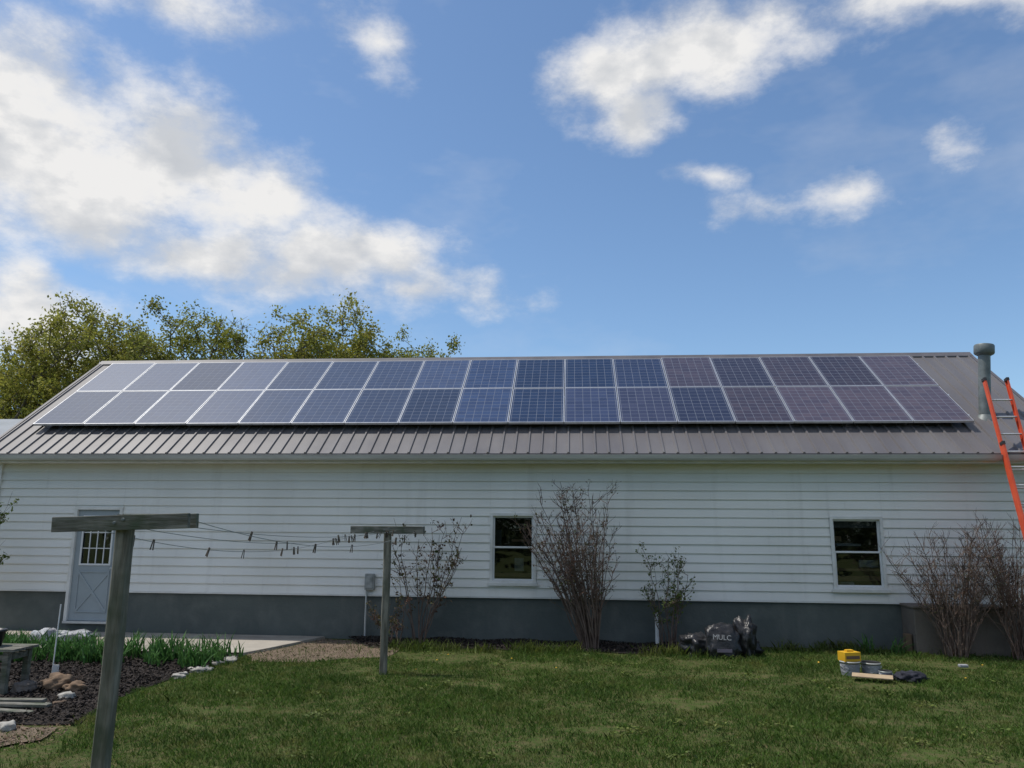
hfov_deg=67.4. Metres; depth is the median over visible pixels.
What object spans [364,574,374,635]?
electric box
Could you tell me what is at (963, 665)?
white scrap
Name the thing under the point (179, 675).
edging stones
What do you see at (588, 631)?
deciduous shrub
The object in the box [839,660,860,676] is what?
paint bucket
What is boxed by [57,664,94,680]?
dead plant
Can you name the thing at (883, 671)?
paint can
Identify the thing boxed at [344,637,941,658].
weeds
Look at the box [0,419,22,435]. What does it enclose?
grey shed
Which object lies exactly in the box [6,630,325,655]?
concrete patio
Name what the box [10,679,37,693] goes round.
brown rock
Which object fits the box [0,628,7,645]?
black plant pot
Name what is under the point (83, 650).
iris plants
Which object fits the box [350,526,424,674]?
clothesline post
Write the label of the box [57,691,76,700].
rock
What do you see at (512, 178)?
sky
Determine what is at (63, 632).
pale sack
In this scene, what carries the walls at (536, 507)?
on the ground at (536, 740)
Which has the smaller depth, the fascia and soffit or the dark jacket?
the dark jacket
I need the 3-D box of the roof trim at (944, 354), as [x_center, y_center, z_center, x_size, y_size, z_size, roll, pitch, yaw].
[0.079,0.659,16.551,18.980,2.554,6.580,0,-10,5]
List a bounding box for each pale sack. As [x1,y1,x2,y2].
[29,628,62,642]
[58,629,99,641]
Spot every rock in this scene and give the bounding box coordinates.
[0,720,16,731]
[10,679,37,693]
[40,672,73,691]
[52,700,66,705]
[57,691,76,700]
[62,680,88,692]
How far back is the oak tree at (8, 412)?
38.78 m
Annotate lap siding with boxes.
[0,464,1023,603]
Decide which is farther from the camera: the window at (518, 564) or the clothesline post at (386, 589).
the window at (518, 564)
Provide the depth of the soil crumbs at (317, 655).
11.87 m
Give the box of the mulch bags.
[678,614,763,658]
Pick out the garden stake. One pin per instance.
(56, 636)
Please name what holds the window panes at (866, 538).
in the walls at (536, 507)
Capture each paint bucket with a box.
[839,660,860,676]
[861,660,881,673]
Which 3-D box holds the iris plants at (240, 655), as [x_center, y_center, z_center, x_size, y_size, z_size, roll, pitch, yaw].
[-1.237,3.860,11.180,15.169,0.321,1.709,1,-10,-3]
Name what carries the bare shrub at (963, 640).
on the ground at (536, 740)
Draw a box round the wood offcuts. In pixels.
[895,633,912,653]
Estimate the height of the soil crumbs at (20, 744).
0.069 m
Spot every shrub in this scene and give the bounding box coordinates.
[0,491,18,564]
[366,595,410,643]
[381,515,472,642]
[509,479,620,649]
[635,542,695,647]
[877,521,1022,659]
[934,511,1023,659]
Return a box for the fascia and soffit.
[0,460,1023,464]
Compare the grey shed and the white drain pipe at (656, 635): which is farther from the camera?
the grey shed
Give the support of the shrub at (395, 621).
on the mulch bed at (628, 651)
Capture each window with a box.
[487,513,537,585]
[829,516,890,592]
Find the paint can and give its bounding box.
[878,669,892,674]
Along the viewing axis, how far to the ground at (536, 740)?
7.84 m
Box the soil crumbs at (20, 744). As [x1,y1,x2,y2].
[0,723,69,749]
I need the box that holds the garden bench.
[0,643,38,697]
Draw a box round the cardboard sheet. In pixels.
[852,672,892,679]
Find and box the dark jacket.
[893,670,929,682]
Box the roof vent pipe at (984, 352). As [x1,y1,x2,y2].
[973,343,994,420]
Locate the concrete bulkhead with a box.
[899,603,1010,656]
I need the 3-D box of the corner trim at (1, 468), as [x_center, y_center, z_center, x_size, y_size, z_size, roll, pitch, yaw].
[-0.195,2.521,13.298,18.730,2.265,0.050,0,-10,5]
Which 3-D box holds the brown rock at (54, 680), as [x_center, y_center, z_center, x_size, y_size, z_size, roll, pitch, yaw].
[-5.277,3.488,8.920,0.348,0.245,0.297,10,-14,-41]
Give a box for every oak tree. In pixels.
[0,289,183,418]
[0,347,65,418]
[79,295,257,376]
[241,288,395,359]
[371,324,461,357]
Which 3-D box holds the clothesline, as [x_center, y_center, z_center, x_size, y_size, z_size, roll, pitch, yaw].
[-2.147,1.614,7.938,0.871,0.366,5.509,-1,-11,10]
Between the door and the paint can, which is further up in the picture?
the door
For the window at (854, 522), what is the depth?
12.81 m
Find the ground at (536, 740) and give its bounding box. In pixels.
[0,639,1023,767]
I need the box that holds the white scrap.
[958,664,968,667]
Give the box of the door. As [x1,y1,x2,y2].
[62,507,123,623]
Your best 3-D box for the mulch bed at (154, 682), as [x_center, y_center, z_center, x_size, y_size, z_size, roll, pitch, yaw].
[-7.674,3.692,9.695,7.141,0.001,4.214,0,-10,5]
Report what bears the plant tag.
on the mulch bed at (154, 682)
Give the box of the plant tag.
[52,665,58,672]
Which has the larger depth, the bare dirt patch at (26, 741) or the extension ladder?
the extension ladder
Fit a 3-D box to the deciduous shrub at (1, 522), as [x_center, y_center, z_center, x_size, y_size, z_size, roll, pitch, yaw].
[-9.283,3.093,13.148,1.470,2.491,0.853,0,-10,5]
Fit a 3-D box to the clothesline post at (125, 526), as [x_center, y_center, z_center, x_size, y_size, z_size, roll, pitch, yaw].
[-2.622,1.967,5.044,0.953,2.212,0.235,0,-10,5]
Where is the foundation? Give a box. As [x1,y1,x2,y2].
[0,591,1023,651]
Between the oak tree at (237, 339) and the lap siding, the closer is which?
the lap siding
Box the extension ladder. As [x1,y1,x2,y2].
[981,377,1023,538]
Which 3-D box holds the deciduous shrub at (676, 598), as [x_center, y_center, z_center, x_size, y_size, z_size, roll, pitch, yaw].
[2.530,3.439,12.484,0.988,1.741,0.678,0,-10,5]
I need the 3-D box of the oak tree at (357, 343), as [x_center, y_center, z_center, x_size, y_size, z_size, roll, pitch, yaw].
[-9.399,2.086,38.083,8.228,13.398,8.091,0,-10,5]
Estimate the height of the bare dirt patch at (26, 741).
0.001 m
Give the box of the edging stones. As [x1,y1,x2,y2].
[171,656,237,678]
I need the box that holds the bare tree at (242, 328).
[210,310,294,359]
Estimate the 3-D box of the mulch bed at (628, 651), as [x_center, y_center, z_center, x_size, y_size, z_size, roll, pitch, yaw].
[0.555,4.236,12.343,7.003,0.001,1.302,0,-10,5]
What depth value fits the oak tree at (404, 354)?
37.77 m
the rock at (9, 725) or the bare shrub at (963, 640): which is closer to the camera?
the rock at (9, 725)
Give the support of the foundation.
attached to the walls at (536, 507)
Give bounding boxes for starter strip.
[0,589,1012,605]
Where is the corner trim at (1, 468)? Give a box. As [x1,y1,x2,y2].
[0,463,3,491]
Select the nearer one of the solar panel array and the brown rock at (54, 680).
the brown rock at (54, 680)
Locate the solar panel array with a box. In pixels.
[33,356,973,425]
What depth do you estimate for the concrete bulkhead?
11.98 m
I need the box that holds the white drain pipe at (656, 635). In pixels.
[655,613,658,643]
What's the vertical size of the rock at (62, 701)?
0.097 m
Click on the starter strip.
(476, 597)
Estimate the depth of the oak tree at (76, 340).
36.07 m
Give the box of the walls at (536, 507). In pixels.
[21,464,1023,600]
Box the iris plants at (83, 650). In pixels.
[0,626,235,668]
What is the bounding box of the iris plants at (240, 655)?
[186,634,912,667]
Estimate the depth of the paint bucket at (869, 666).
10.24 m
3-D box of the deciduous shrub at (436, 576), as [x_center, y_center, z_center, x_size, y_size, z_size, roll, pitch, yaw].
[-1.421,3.240,12.706,1.565,2.158,0.916,0,-10,5]
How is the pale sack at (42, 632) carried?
on the concrete patio
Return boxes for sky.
[0,0,1023,408]
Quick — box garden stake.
[52,604,61,670]
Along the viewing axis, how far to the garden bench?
8.77 m
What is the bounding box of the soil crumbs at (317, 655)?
[249,638,396,659]
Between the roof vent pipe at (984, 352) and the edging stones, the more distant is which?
the roof vent pipe at (984, 352)
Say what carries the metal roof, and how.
attached to the walls at (536, 507)
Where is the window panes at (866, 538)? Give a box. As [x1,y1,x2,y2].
[82,518,880,584]
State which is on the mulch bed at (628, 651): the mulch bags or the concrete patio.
the mulch bags
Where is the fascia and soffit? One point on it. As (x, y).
(453, 462)
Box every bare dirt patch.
[0,721,55,748]
[249,638,398,662]
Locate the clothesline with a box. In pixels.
[104,522,416,558]
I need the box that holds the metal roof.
[0,355,1023,454]
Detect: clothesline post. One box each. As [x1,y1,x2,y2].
[51,513,198,767]
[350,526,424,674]
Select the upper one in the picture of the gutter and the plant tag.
the gutter
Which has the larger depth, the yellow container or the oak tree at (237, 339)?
the oak tree at (237, 339)
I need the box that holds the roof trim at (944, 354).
[0,352,1023,438]
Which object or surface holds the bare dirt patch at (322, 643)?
on the ground at (536, 740)
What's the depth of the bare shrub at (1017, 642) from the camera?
11.70 m
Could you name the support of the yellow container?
on the paint bucket at (848, 667)
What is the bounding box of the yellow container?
[837,649,860,661]
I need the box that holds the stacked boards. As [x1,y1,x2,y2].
[0,698,51,714]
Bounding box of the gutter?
[0,455,1023,460]
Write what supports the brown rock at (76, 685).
on the mulch bed at (154, 682)

